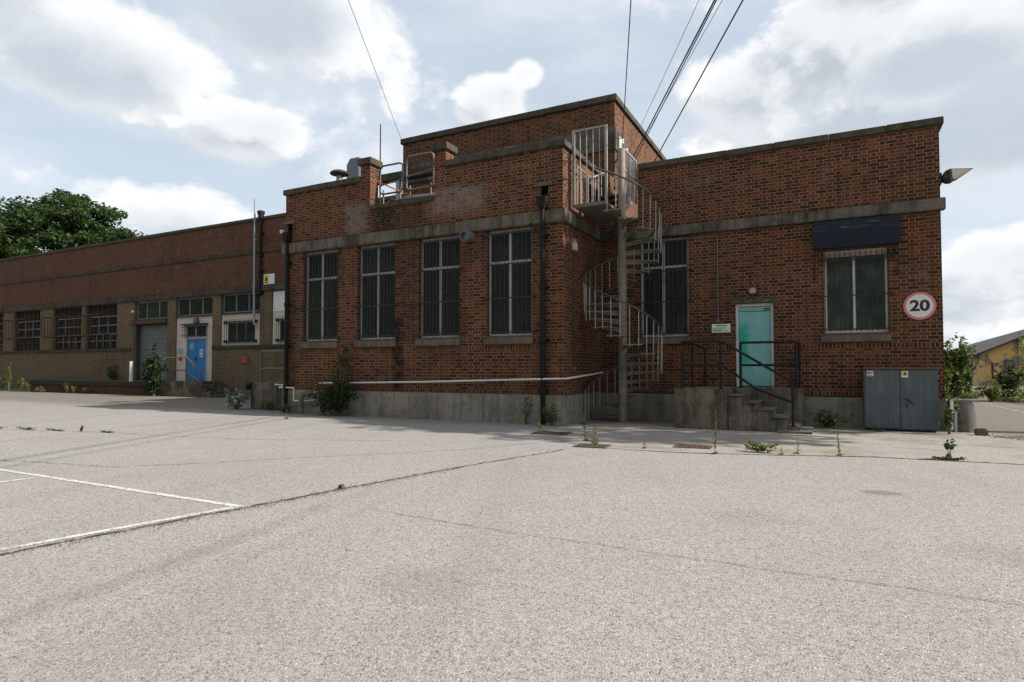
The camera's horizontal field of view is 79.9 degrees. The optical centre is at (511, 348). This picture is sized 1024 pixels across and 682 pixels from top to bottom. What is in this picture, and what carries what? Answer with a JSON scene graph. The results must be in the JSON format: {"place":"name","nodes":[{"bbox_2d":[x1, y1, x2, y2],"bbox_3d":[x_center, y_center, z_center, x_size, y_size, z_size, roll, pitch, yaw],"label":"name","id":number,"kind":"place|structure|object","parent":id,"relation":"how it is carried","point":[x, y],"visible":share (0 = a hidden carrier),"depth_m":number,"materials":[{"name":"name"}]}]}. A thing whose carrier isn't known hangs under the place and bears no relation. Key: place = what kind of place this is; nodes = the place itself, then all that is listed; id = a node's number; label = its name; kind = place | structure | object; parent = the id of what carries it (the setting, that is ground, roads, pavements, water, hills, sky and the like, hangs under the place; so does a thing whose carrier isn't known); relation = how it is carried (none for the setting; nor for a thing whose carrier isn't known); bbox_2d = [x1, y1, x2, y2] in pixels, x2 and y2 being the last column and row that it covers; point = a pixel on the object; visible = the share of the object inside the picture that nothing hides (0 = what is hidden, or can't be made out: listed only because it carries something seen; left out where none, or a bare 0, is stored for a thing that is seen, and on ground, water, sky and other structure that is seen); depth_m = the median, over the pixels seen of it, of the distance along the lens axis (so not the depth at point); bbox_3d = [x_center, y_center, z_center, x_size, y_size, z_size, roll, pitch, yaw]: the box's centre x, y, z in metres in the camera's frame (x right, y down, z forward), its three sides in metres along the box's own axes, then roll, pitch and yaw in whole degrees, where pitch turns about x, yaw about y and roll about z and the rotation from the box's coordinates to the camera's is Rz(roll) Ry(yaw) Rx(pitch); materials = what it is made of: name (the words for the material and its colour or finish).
{"place":"outdoors","nodes":[
{"label":"outdoors","id":0,"kind":"place"},
{"bbox_2d":[250,350,283,409],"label":"concrete ramp","id":1,"kind":"structure","parent":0,"point":[267,391],"depth_m":18.88,"materials":[{"name":"concrete"}]},
{"bbox_2d":[0,389,1023,681],"bbox_3d":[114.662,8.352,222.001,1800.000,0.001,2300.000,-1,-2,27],"label":"ground","id":2,"kind":"structure","parent":0,"point":[110,607],"depth_m":4.15,"materials":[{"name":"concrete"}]},
{"bbox_2d":[0,376,6,390],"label":"dock weed","id":3,"kind":"object","parent":2,"relation":"on","point":[2,383],"visible":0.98,"depth_m":34.20,"materials":[{"name":"green plant"}]},
{"bbox_2d":[6,363,11,390],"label":"dock weed","id":4,"kind":"object","parent":2,"relation":"on","point":[9,382],"visible":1,"depth_m":33.75,"materials":[{"name":"green plant"}]},
{"bbox_2d":[15,377,24,391],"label":"dock weed","id":5,"kind":"object","parent":2,"relation":"on","point":[19,383],"visible":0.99,"depth_m":33.23,"materials":[{"name":"green plant"}]},
{"bbox_2d":[0,188,146,258],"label":"broadleaf tree","id":6,"kind":"object","parent":2,"relation":"on","point":[49,223],"visible":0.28,"depth_m":61.23,"materials":[{"name":"green plant"}]},
{"bbox_2d":[29,379,151,395],"bbox_3d":[-21.188,1.954,31.453,10.750,0.640,1.425,-1,-2,27],"label":"loading dock","id":7,"kind":"object","parent":2,"relation":"on","point":[121,387],"visible":0.61,"depth_m":30.58,"materials":[{"name":"brick"}]},
{"bbox_2d":[105,364,116,379],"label":"dock weed","id":8,"kind":"object","parent":7,"relation":"on","point":[110,373],"visible":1,"depth_m":31.88,"materials":[{"name":"green plant"}]},
{"bbox_2d":[129,361,132,380],"bbox_3d":[-18.282,1.085,29.358,0.164,0.958,0.164,-1,-2,27],"label":"bollard","id":9,"kind":"object","parent":7,"relation":"on","point":[130,370],"visible":1,"depth_m":29.29,"materials":[{"name":"white plastic"}]},
{"bbox_2d":[0,507,234,550],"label":"road marking","id":10,"kind":"object","parent":2,"relation":"on","point":[55,539],"visible":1,"depth_m":4.80,"materials":[{"name":"paint"}]},
{"bbox_2d":[0,469,242,506],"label":"road marking","id":11,"kind":"object","parent":2,"relation":"on","point":[168,495],"visible":1,"depth_m":6.39,"materials":[{"name":"paint"}]},
{"bbox_2d":[139,342,167,395],"bbox_3d":[-16.402,0.901,27.961,1.392,2.536,0.847,-1,-2,27],"label":"bush","id":12,"kind":"object","parent":2,"relation":"on","point":[151,377],"visible":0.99,"depth_m":27.79,"materials":[{"name":"green plant"}]},
{"bbox_2d":[155,357,238,397],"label":"door steps","id":13,"kind":"structure","parent":2,"relation":"on","point":[200,388],"depth_m":27.38,"materials":[{"name":"concrete"}]},
{"bbox_2d":[0,194,402,396],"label":"long brick building","id":14,"kind":"structure","parent":2,"relation":"on","point":[66,314],"depth_m":30.93,"materials":[{"name":"brick"}]},
{"bbox_2d":[0,313,3,350],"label":"window","id":15,"kind":"structure","parent":14,"relation":"in","point":[1,315],"depth_m":37.92,"materials":[{"name":"black glass"}]},
{"bbox_2d":[2,310,40,350],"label":"window","id":16,"kind":"structure","parent":14,"relation":"in","point":[28,323],"depth_m":36.50,"materials":[{"name":"black glass"}]},
{"bbox_2d":[40,307,81,349],"bbox_3d":[-25.104,-1.146,34.182,3.061,2.350,0.765,-1,-2,27],"label":"window","id":17,"kind":"structure","parent":14,"relation":"in","point":[65,340],"depth_m":34.56,"materials":[{"name":"black glass"}]},
{"bbox_2d":[73,304,116,348],"bbox_3d":[-22.176,-1.194,32.671,3.071,2.350,0.765,-1,-2,27],"label":"window","id":18,"kind":"structure","parent":14,"relation":"in","point":[102,334],"depth_m":32.99,"materials":[{"name":"black glass"}]},
{"bbox_2d":[135,300,167,320],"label":"window","id":19,"kind":"structure","parent":14,"relation":"in","point":[151,310],"depth_m":30.96,"materials":[{"name":"grey glass"}]},
{"bbox_2d":[176,316,211,380],"bbox_3d":[-15.206,0.004,29.380,2.700,3.085,0.120,-1,-2,27],"label":"door frame","id":20,"kind":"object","parent":14,"relation":"in","point":[181,341],"depth_m":29.65,"materials":[{"name":"paint"}]},
{"bbox_2d":[180,323,207,337],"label":"window","id":21,"kind":"structure","parent":14,"relation":"in","point":[195,330],"depth_m":29.23,"materials":[{"name":"grey glass"}]},
{"bbox_2d":[176,296,212,317],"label":"window","id":22,"kind":"structure","parent":14,"relation":"in","point":[198,306],"depth_m":29.42,"materials":[{"name":"grey glass"}]},
{"bbox_2d":[185,325,207,380],"bbox_3d":[-15.072,0.209,29.293,1.580,2.630,0.120,-1,-2,27],"label":"door","id":23,"kind":"structure","parent":14,"relation":"in","point":[196,348],"depth_m":29.26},
{"bbox_2d":[223,318,257,344],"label":"window","id":24,"kind":"structure","parent":14,"relation":"in","point":[239,332],"depth_m":27.82,"materials":[{"name":"black glass"}]},
{"bbox_2d":[221,292,259,314],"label":"window","id":25,"kind":"structure","parent":14,"relation":"in","point":[241,303],"depth_m":27.97,"materials":[{"name":"grey glass"}]},
{"bbox_2d":[241,356,247,363],"bbox_3d":[-12.047,0.489,27.568,0.400,0.360,0.047,-1,-2,27],"label":"meter box","id":26,"kind":"object","parent":14,"relation":"attached to","point":[244,359],"visible":1,"depth_m":27.54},
{"bbox_2d":[253,199,258,326],"bbox_3d":[-11.415,-3.825,27.288,0.246,5.773,0.204,-1,-2,27],"label":"flag pole","id":27,"kind":"object","parent":14,"relation":"attached to","point":[254,240],"visible":1,"depth_m":27.23,"materials":[{"name":"metal"}]},
{"bbox_2d":[264,273,274,283],"bbox_3d":[-10.725,-3.083,27.005,0.670,0.455,0.034,-1,-2,27],"label":"warning sign","id":28,"kind":"object","parent":14,"relation":"attached to","point":[269,278],"visible":1,"depth_m":26.98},
{"bbox_2d":[275,317,283,342],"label":"window","id":29,"kind":"structure","parent":14,"relation":"in","point":[281,320],"depth_m":26.60,"materials":[{"name":"black glass"}]},
{"bbox_2d":[223,388,248,408],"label":"white weed","id":30,"kind":"object","parent":2,"relation":"on","point":[236,401],"visible":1,"depth_m":18.94,"materials":[{"name":"grey plant"}]},
{"bbox_2d":[261,400,273,409],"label":"weed","id":31,"kind":"object","parent":2,"relation":"on","point":[269,403],"visible":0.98,"depth_m":18.59,"materials":[{"name":"green plant"}]},
{"bbox_2d":[0,442,538,466],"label":"pavement crack","id":32,"kind":"object","parent":2,"relation":"on","point":[245,460],"visible":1,"depth_m":8.38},
{"bbox_2d":[0,449,562,554],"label":"pavement crack","id":33,"kind":"object","parent":2,"relation":"on","point":[239,508],"visible":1,"depth_m":5.34,"materials":[{"name":"asphalt"}]},
{"bbox_2d":[275,402,294,413],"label":"weed","id":34,"kind":"object","parent":2,"relation":"on","point":[284,408],"visible":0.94,"depth_m":17.16,"materials":[{"name":"green plant"}]},
{"bbox_2d":[298,390,310,413],"bbox_3d":[-5.754,1.478,16.982,0.341,0.668,0.179,0,-2,0],"label":"lagged pipe","id":35,"kind":"object","parent":2,"relation":"on","point":[301,401],"visible":0.96,"depth_m":16.92,"materials":[{"name":"metal"}]},
{"bbox_2d":[308,377,361,415],"bbox_3d":[-4.767,1.267,16.287,2.016,1.062,0.522,-1,-2,27],"label":"bush","id":36,"kind":"object","parent":2,"relation":"on","point":[332,408],"visible":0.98,"depth_m":16.20,"materials":[{"name":"green plant"}]},
{"bbox_2d":[330,343,354,415],"bbox_3d":[-4.496,0.821,16.229,0.845,1.944,0.532,-1,-2,27],"label":"wall shrub","id":37,"kind":"object","parent":2,"relation":"on","point":[345,359],"visible":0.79,"depth_m":16.16,"materials":[{"name":"green plant"}]},
{"bbox_2d":[521,397,532,423],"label":"weed","id":38,"kind":"object","parent":2,"relation":"on","point":[526,417],"visible":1,"depth_m":13.82,"materials":[{"name":"green plant"}]},
{"bbox_2d":[541,404,560,425],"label":"weed","id":39,"kind":"object","parent":2,"relation":"on","point":[551,417],"visible":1,"depth_m":13.46,"materials":[{"name":"green plant"}]},
{"bbox_2d":[281,93,946,429],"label":"brick building","id":40,"kind":"structure","parent":2,"relation":"on","point":[418,289],"depth_m":14.69,"materials":[{"name":"brick"}]},
{"bbox_2d":[300,250,340,348],"bbox_3d":[-5.316,-1.382,17.139,1.460,2.736,0.270,-1,-2,27],"label":"window","id":41,"kind":"structure","parent":40,"relation":"in","point":[322,307],"depth_m":17.14,"materials":[{"name":"grey glass"}]},
{"bbox_2d":[330,169,348,179],"bbox_3d":[-5.487,-4.553,19.417,0.593,2.280,0.593,-1,-2,27],"label":"roof vent","id":42,"kind":"object","parent":40,"relation":"on","point":[339,174],"visible":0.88,"depth_m":19.32,"materials":[{"name":"metal"}]},
{"bbox_2d":[347,157,360,177],"bbox_3d":[-5.124,-4.815,20.139,0.530,2.850,0.400,-1,-2,27],"label":"roof duct","id":43,"kind":"object","parent":40,"relation":"on","point":[353,169],"visible":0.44,"depth_m":19.97,"materials":[{"name":"metal"}]},
{"bbox_2d":[348,0,401,139],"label":"overhead cable","id":44,"kind":"object","parent":40,"relation":"attached to","point":[372,63],"visible":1,"depth_m":15.54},
{"bbox_2d":[354,243,398,346],"bbox_3d":[-3.561,-1.411,16.233,1.450,2.736,0.270,-1,-2,27],"label":"window","id":45,"kind":"structure","parent":40,"relation":"in","point":[377,290],"depth_m":16.24,"materials":[{"name":"grey glass"}]},
{"bbox_2d":[379,124,380,203],"bbox_3d":[-3.628,-4.846,16.834,0.041,2.700,0.041,0,-2,5],"label":"mast","id":46,"kind":"object","parent":40,"relation":"on","point":[380,160],"visible":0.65,"depth_m":16.84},
{"bbox_2d":[379,162,403,203],"bbox_3d":[-3.269,-4.266,16.583,0.821,1.526,0.068,-1,-2,27],"label":"guard rail","id":47,"kind":"object","parent":40,"relation":"on","point":[400,188],"visible":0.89,"depth_m":16.54,"materials":[{"name":"metal"}]},
{"bbox_2d":[378,181,415,203],"bbox_3d":[-2.945,-4.219,16.241,1.612,0.722,0.140,-1,-2,25],"label":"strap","id":48,"kind":"object","parent":40,"relation":"attached to","point":[396,190],"visible":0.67,"depth_m":16.35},
{"bbox_2d":[378,165,432,199],"bbox_3d":[-3.043,-4.394,18.291,3.050,1.890,0.250,-1,-2,27],"label":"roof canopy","id":49,"kind":"object","parent":40,"relation":"on","point":[389,177],"visible":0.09,"depth_m":18.32,"materials":[{"name":"metal"}]},
{"bbox_2d":[394,192,433,201],"bbox_3d":[-2.389,-4.018,16.111,1.300,0.360,0.600,-1,-2,27],"label":"roof plank","id":50,"kind":"object","parent":40,"relation":"on","point":[417,196],"visible":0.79,"depth_m":16.03,"materials":[{"name":"wood"}]},
{"bbox_2d":[406,152,433,196],"bbox_3d":[-2.425,-4.340,16.149,0.921,1.646,0.068,-1,-2,27],"label":"guard rail","id":51,"kind":"object","parent":40,"relation":"on","point":[409,189],"visible":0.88,"depth_m":16.16,"materials":[{"name":"metal"}]},
{"bbox_2d":[274,372,603,401],"bbox_3d":[-2.585,1.048,16.866,9.815,0.848,2.595,-1,-2,27],"label":"service pipe","id":52,"kind":"object","parent":40,"relation":"attached to","point":[573,377],"visible":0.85,"depth_m":14.93,"materials":[{"name":"white plastic"}]},
{"bbox_2d":[415,235,462,345],"bbox_3d":[-1.792,-1.440,15.321,1.410,2.736,0.270,-1,-2,27],"label":"window","id":53,"kind":"structure","parent":40,"relation":"in","point":[440,271],"depth_m":15.33,"materials":[{"name":"grey glass"}]},
{"bbox_2d":[459,230,475,241],"bbox_3d":[-1.075,-2.715,14.766,0.280,0.291,0.336,-1,-2,37],"label":"vent pipe","id":54,"kind":"object","parent":40,"relation":"attached to","point":[467,236],"visible":1,"depth_m":14.70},
{"bbox_2d":[483,227,535,344],"bbox_3d":[-0.033,-1.469,14.414,1.390,2.736,0.270,-1,-2,27],"label":"window","id":55,"kind":"structure","parent":40,"relation":"in","point":[510,251],"depth_m":14.42,"materials":[{"name":"grey glass"}]},
{"bbox_2d":[572,255,575,370],"bbox_3d":[1.448,-0.831,14.220,0.060,2.693,0.106,-1,-2,27],"label":"conduit","id":56,"kind":"object","parent":40,"relation":"attached to","point":[574,368],"visible":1,"depth_m":14.21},
{"bbox_2d":[572,242,577,254],"bbox_3d":[1.466,-2.326,14.270,0.090,0.300,0.160,-1,-2,27],"label":"wall light","id":57,"kind":"object","parent":40,"relation":"attached to","point":[574,246],"visible":1,"depth_m":14.23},
{"bbox_2d":[613,132,637,189],"bbox_3d":[3.662,-5.290,18.589,0.221,1.723,4.923,-1,-2,25],"label":"cable bracket","id":58,"kind":"object","parent":40,"relation":"attached to","point":[621,141],"visible":0.36,"depth_m":17.95,"materials":[{"name":"white metal"}]},
{"bbox_2d":[622,0,630,138],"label":"overhead cable","id":59,"kind":"object","parent":58,"relation":"attached to","point":[626,65],"visible":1,"depth_m":13.67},
{"bbox_2d":[629,1,698,150],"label":"overhead cable","id":60,"kind":"object","parent":58,"relation":"attached to","point":[665,72],"visible":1,"depth_m":14.26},
{"bbox_2d":[633,0,714,156],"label":"overhead cable","id":61,"kind":"object","parent":58,"relation":"attached to","point":[677,72],"visible":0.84,"depth_m":13.71,"materials":[{"name":"rubber"}]},
{"bbox_2d":[633,0,716,162],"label":"overhead cable","id":62,"kind":"object","parent":58,"relation":"attached to","point":[678,74],"visible":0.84,"depth_m":13.73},
{"bbox_2d":[644,0,722,137],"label":"overhead cable","id":63,"kind":"object","parent":58,"relation":"attached to","point":[690,56],"visible":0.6,"depth_m":13.57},
{"bbox_2d":[654,0,743,160],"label":"overhead cable","id":64,"kind":"object","parent":58,"relation":"attached to","point":[702,74],"visible":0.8,"depth_m":13.91,"materials":[{"name":"rubber"}]},
{"bbox_2d":[628,148,636,198],"bbox_3d":[3.694,-5.309,18.782,0.040,1.450,0.950,-1,-2,27],"label":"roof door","id":65,"kind":"structure","parent":40,"relation":"in","point":[630,151],"depth_m":18.48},
{"bbox_2d":[636,236,692,343],"bbox_3d":[3.811,-1.440,15.265,1.400,2.651,0.270,-1,-2,27],"label":"window","id":66,"kind":"structure","parent":40,"relation":"in","point":[664,292],"depth_m":15.26,"materials":[{"name":"grey glass"}]},
{"bbox_2d":[688,235,719,322],"bbox_3d":[4.625,-1.669,14.750,0.705,2.097,0.048,-1,-2,27],"label":"conduit","id":67,"kind":"object","parent":40,"relation":"attached to","point":[717,320],"visible":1,"depth_m":14.61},
{"bbox_2d":[712,324,729,332],"bbox_3d":[4.972,-0.489,14.540,0.420,0.205,0.030,-1,-2,27],"label":"notice sign","id":68,"kind":"object","parent":40,"relation":"attached to","point":[719,328],"visible":1,"depth_m":14.53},
{"bbox_2d":[749,287,756,294],"bbox_3d":[5.591,-1.348,14.207,0.170,0.160,0.108,-1,-2,27],"label":"wall light","id":69,"kind":"object","parent":40,"relation":"attached to","point":[752,290],"visible":1,"depth_m":14.17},
{"bbox_2d":[735,303,773,386],"bbox_3d":[5.682,-0.087,14.301,0.830,1.945,0.110,-1,-2,27],"label":"door","id":70,"kind":"structure","parent":40,"relation":"in","point":[754,322],"depth_m":14.27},
{"bbox_2d":[818,247,894,342],"bbox_3d":[7.503,-1.160,13.349,1.430,2.031,0.270,-1,-2,27],"label":"window","id":71,"kind":"structure","parent":40,"relation":"in","point":[856,294],"depth_m":13.34,"materials":[{"name":"grey glass"}]},
{"bbox_2d":[813,214,900,278],"bbox_3d":[7.409,-2.178,13.188,1.640,1.215,0.298,-1,-2,27],"label":"sign board","id":72,"kind":"object","parent":40,"relation":"attached to","point":[861,232],"visible":1,"depth_m":13.06,"materials":[{"name":"metal"}]},
{"bbox_2d":[903,292,935,319],"bbox_3d":[8.490,-0.894,12.734,0.580,0.580,0.018,-1,-2,27],"label":"speed limit sign","id":73,"kind":"object","parent":40,"relation":"attached to","point":[919,305],"visible":1,"depth_m":12.73,"materials":[{"name":"metal"}]},
{"bbox_2d":[940,168,972,185],"bbox_3d":[9.160,-3.589,12.643,0.553,0.314,0.442,-1,-2,27],"label":"floodlight","id":74,"kind":"object","parent":40,"relation":"attached to","point":[948,176],"visible":0.96,"depth_m":12.51,"materials":[{"name":"metal"}]},
{"bbox_2d":[379,509,1020,603],"bbox_3d":[1.451,1.389,3.971,6.103,0.001,0.101,-1,-2,29],"label":"pavement crack","id":75,"kind":"object","parent":2,"relation":"on","point":[722,561],"visible":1,"depth_m":3.96,"materials":[{"name":"asphalt"}]},
{"bbox_2d":[712,408,717,453],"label":"weed","id":76,"kind":"object","parent":2,"relation":"on","point":[715,429],"visible":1,"depth_m":9.07,"materials":[{"name":"green plant"}]},
{"bbox_2d":[544,417,1023,463],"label":"concrete apron","id":77,"kind":"object","parent":2,"relation":"on","point":[659,435],"visible":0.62,"depth_m":10.58,"materials":[{"name":"concrete"}]},
{"bbox_2d":[530,431,572,434],"bbox_3d":[0.780,1.643,11.930,0.700,0.014,0.500,-1,-2,24],"label":"manhole cover","id":78,"kind":"object","parent":77,"relation":"on","point":[553,433],"visible":0.94,"depth_m":11.82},
{"bbox_2d":[534,401,541,432],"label":"weed","id":79,"kind":"object","parent":78,"relation":"on","point":[538,425],"visible":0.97,"depth_m":11.96,"materials":[{"name":"green plant"}]},
{"bbox_2d":[573,443,610,448],"bbox_3d":[1.309,1.581,9.970,0.540,0.014,0.440,-1,-2,22],"label":"manhole cover","id":80,"kind":"object","parent":77,"relation":"on","point":[587,445],"visible":1,"depth_m":9.95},
{"bbox_2d":[590,424,599,443],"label":"weed","id":81,"kind":"object","parent":77,"relation":"on","point":[593,438],"visible":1,"depth_m":10.20,"materials":[{"name":"green plant"}]},
{"bbox_2d":[572,124,662,422],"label":"spiral staircase","id":82,"kind":"structure","parent":77,"relation":"on","point":[602,210],"depth_m":14.27,"materials":[{"name":"metal"}]},
{"bbox_2d":[673,444,712,448],"bbox_3d":[2.922,1.577,9.869,0.580,0.014,0.420,-1,-2,24],"label":"manhole cover","id":83,"kind":"object","parent":77,"relation":"on","point":[693,446],"visible":1,"depth_m":9.83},
{"bbox_2d":[674,340,813,434],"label":"entrance steps","id":84,"kind":"structure","parent":77,"relation":"on","point":[768,409],"depth_m":12.78,"materials":[{"name":"concrete"}]},
{"bbox_2d":[744,440,778,452],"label":"weed","id":85,"kind":"object","parent":77,"relation":"on","point":[758,448],"visible":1,"depth_m":9.19,"materials":[{"name":"green plant"}]},
{"bbox_2d":[808,407,852,427],"bbox_3d":[6.834,1.480,13.082,0.900,0.433,0.449,-1,-2,27],"label":"weed","id":86,"kind":"object","parent":77,"relation":"on","point":[828,421],"visible":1,"depth_m":13.03,"materials":[{"name":"green plant"}]},
{"bbox_2d":[861,367,939,432],"bbox_3d":[7.939,1.025,12.538,1.305,1.290,0.708,-1,-2,27],"label":"utility cabinet","id":87,"kind":"object","parent":77,"relation":"on","point":[901,399],"visible":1,"depth_m":12.26,"materials":[{"name":"metal"}]},
{"bbox_2d":[930,456,967,460],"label":"weed","id":88,"kind":"object","parent":77,"relation":"on","point":[948,458],"visible":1,"depth_m":8.42,"materials":[{"name":"green plant"}]},
{"bbox_2d":[943,438,956,456],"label":"weed","id":89,"kind":"object","parent":77,"relation":"on","point":[947,446],"visible":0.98,"depth_m":8.46,"materials":[{"name":"green plant"}]},
{"bbox_2d":[942,395,959,434],"bbox_3d":[8.361,1.263,11.693,0.283,0.766,0.289,1,-2,-17],"label":"weed","id":90,"kind":"object","parent":77,"relation":"on","point":[949,416],"visible":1,"depth_m":11.66,"materials":[{"name":"green plant"}]},
{"bbox_2d":[953,398,957,431],"bbox_3d":[8.847,1.320,12.199,0.059,0.680,0.059,-1,-2,27],"label":"marker post","id":91,"kind":"object","parent":77,"relation":"on","point":[955,424],"visible":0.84,"depth_m":12.17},
{"bbox_2d":[953,399,976,432],"bbox_3d":[9.053,1.335,12.227,0.380,0.650,0.380,-1,-2,27],"label":"bollard","id":92,"kind":"object","parent":77,"relation":"on","point":[966,419],"visible":0.81,"depth_m":12.08,"materials":[{"name":"concrete"}]},
{"bbox_2d":[974,428,987,435],"bbox_3d":[8.870,1.569,11.560,0.198,0.140,0.160,-1,-2,27],"label":"stone block","id":93,"kind":"object","parent":77,"relation":"on","point":[980,431],"depth_m":11.50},
{"bbox_2d":[983,434,1023,439],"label":"gravel","id":94,"kind":"structure","parent":77,"relation":"on","point":[1008,437],"depth_m":11.21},
{"bbox_2d":[612,448,1010,463],"bbox_3d":[5.299,1.534,8.511,8.894,0.001,0.415,-1,-2,18],"label":"pavement crack","id":95,"kind":"object","parent":2,"relation":"on","point":[814,455],"visible":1,"depth_m":8.86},
{"bbox_2d":[943,360,955,398],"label":"verge bush","id":96,"kind":"object","parent":2,"relation":"on","point":[947,376],"visible":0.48,"depth_m":25.07,"materials":[{"name":"green plant"}]},
{"bbox_2d":[944,332,975,398],"bbox_3d":[18.389,0.686,25.397,1.512,2.804,1.198,-1,-2,27],"label":"verge bush","id":97,"kind":"object","parent":2,"relation":"on","point":[959,358],"visible":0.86,"depth_m":25.19,"materials":[{"name":"green plant"}]},
{"bbox_2d":[974,380,1008,401],"bbox_3d":[18.063,1.582,23.123,1.022,0.864,0.729,0,-2,5],"label":"verge bush","id":98,"kind":"object","parent":2,"relation":"on","point":[991,393],"visible":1,"depth_m":23.06,"materials":[{"name":"green plant"}]},
{"bbox_2d":[0,0,1023,349],"label":"sky","id":99,"kind":"structure","parent":0,"point":[171,115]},
{"bbox_2d":[946,384,1023,403],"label":"verge","id":100,"kind":"structure","parent":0,"point":[984,398],"depth_m":25.65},
{"bbox_2d":[958,336,979,392],"bbox_3d":[19.495,0.772,26.094,0.730,2.671,0.699,-1,-2,27],"label":"verge bush","id":101,"kind":"object","parent":100,"relation":"on","point":[969,380],"visible":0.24,"depth_m":26.00,"materials":[{"name":"green plant"}]},
{"bbox_2d":[944,329,1023,385],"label":"yellow building","id":102,"kind":"structure","parent":100,"relation":"on","point":[1004,349],"depth_m":44.64,"materials":[{"name":"paint"}]},
{"bbox_2d":[1004,360,1012,368],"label":"window","id":103,"kind":"structure","parent":102,"relation":"in","point":[1006,362],"depth_m":44.05,"materials":[{"name":"grey glass"}]},
{"bbox_2d":[947,385,1023,402],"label":"undergrowth","id":104,"kind":"object","parent":100,"relation":"on","point":[972,394],"visible":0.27,"depth_m":25.22,"materials":[{"name":"green plant"}]},
{"bbox_2d":[990,361,1023,398],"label":"verge bush","id":105,"kind":"object","parent":100,"relation":"on","point":[1008,380],"visible":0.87,"depth_m":23.44,"materials":[{"name":"green plant"}]},
{"bbox_2d":[1004,389,1023,396],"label":"verge bush","id":106,"kind":"object","parent":100,"relation":"on","point":[1016,391],"visible":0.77,"depth_m":22.92,"materials":[{"name":"green plant"}]},
{"bbox_2d":[1017,333,1023,383],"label":"verge bush","id":107,"kind":"object","parent":100,"relation":"on","point":[1021,351],"visible":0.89,"depth_m":23.63,"materials":[{"name":"green plant"}]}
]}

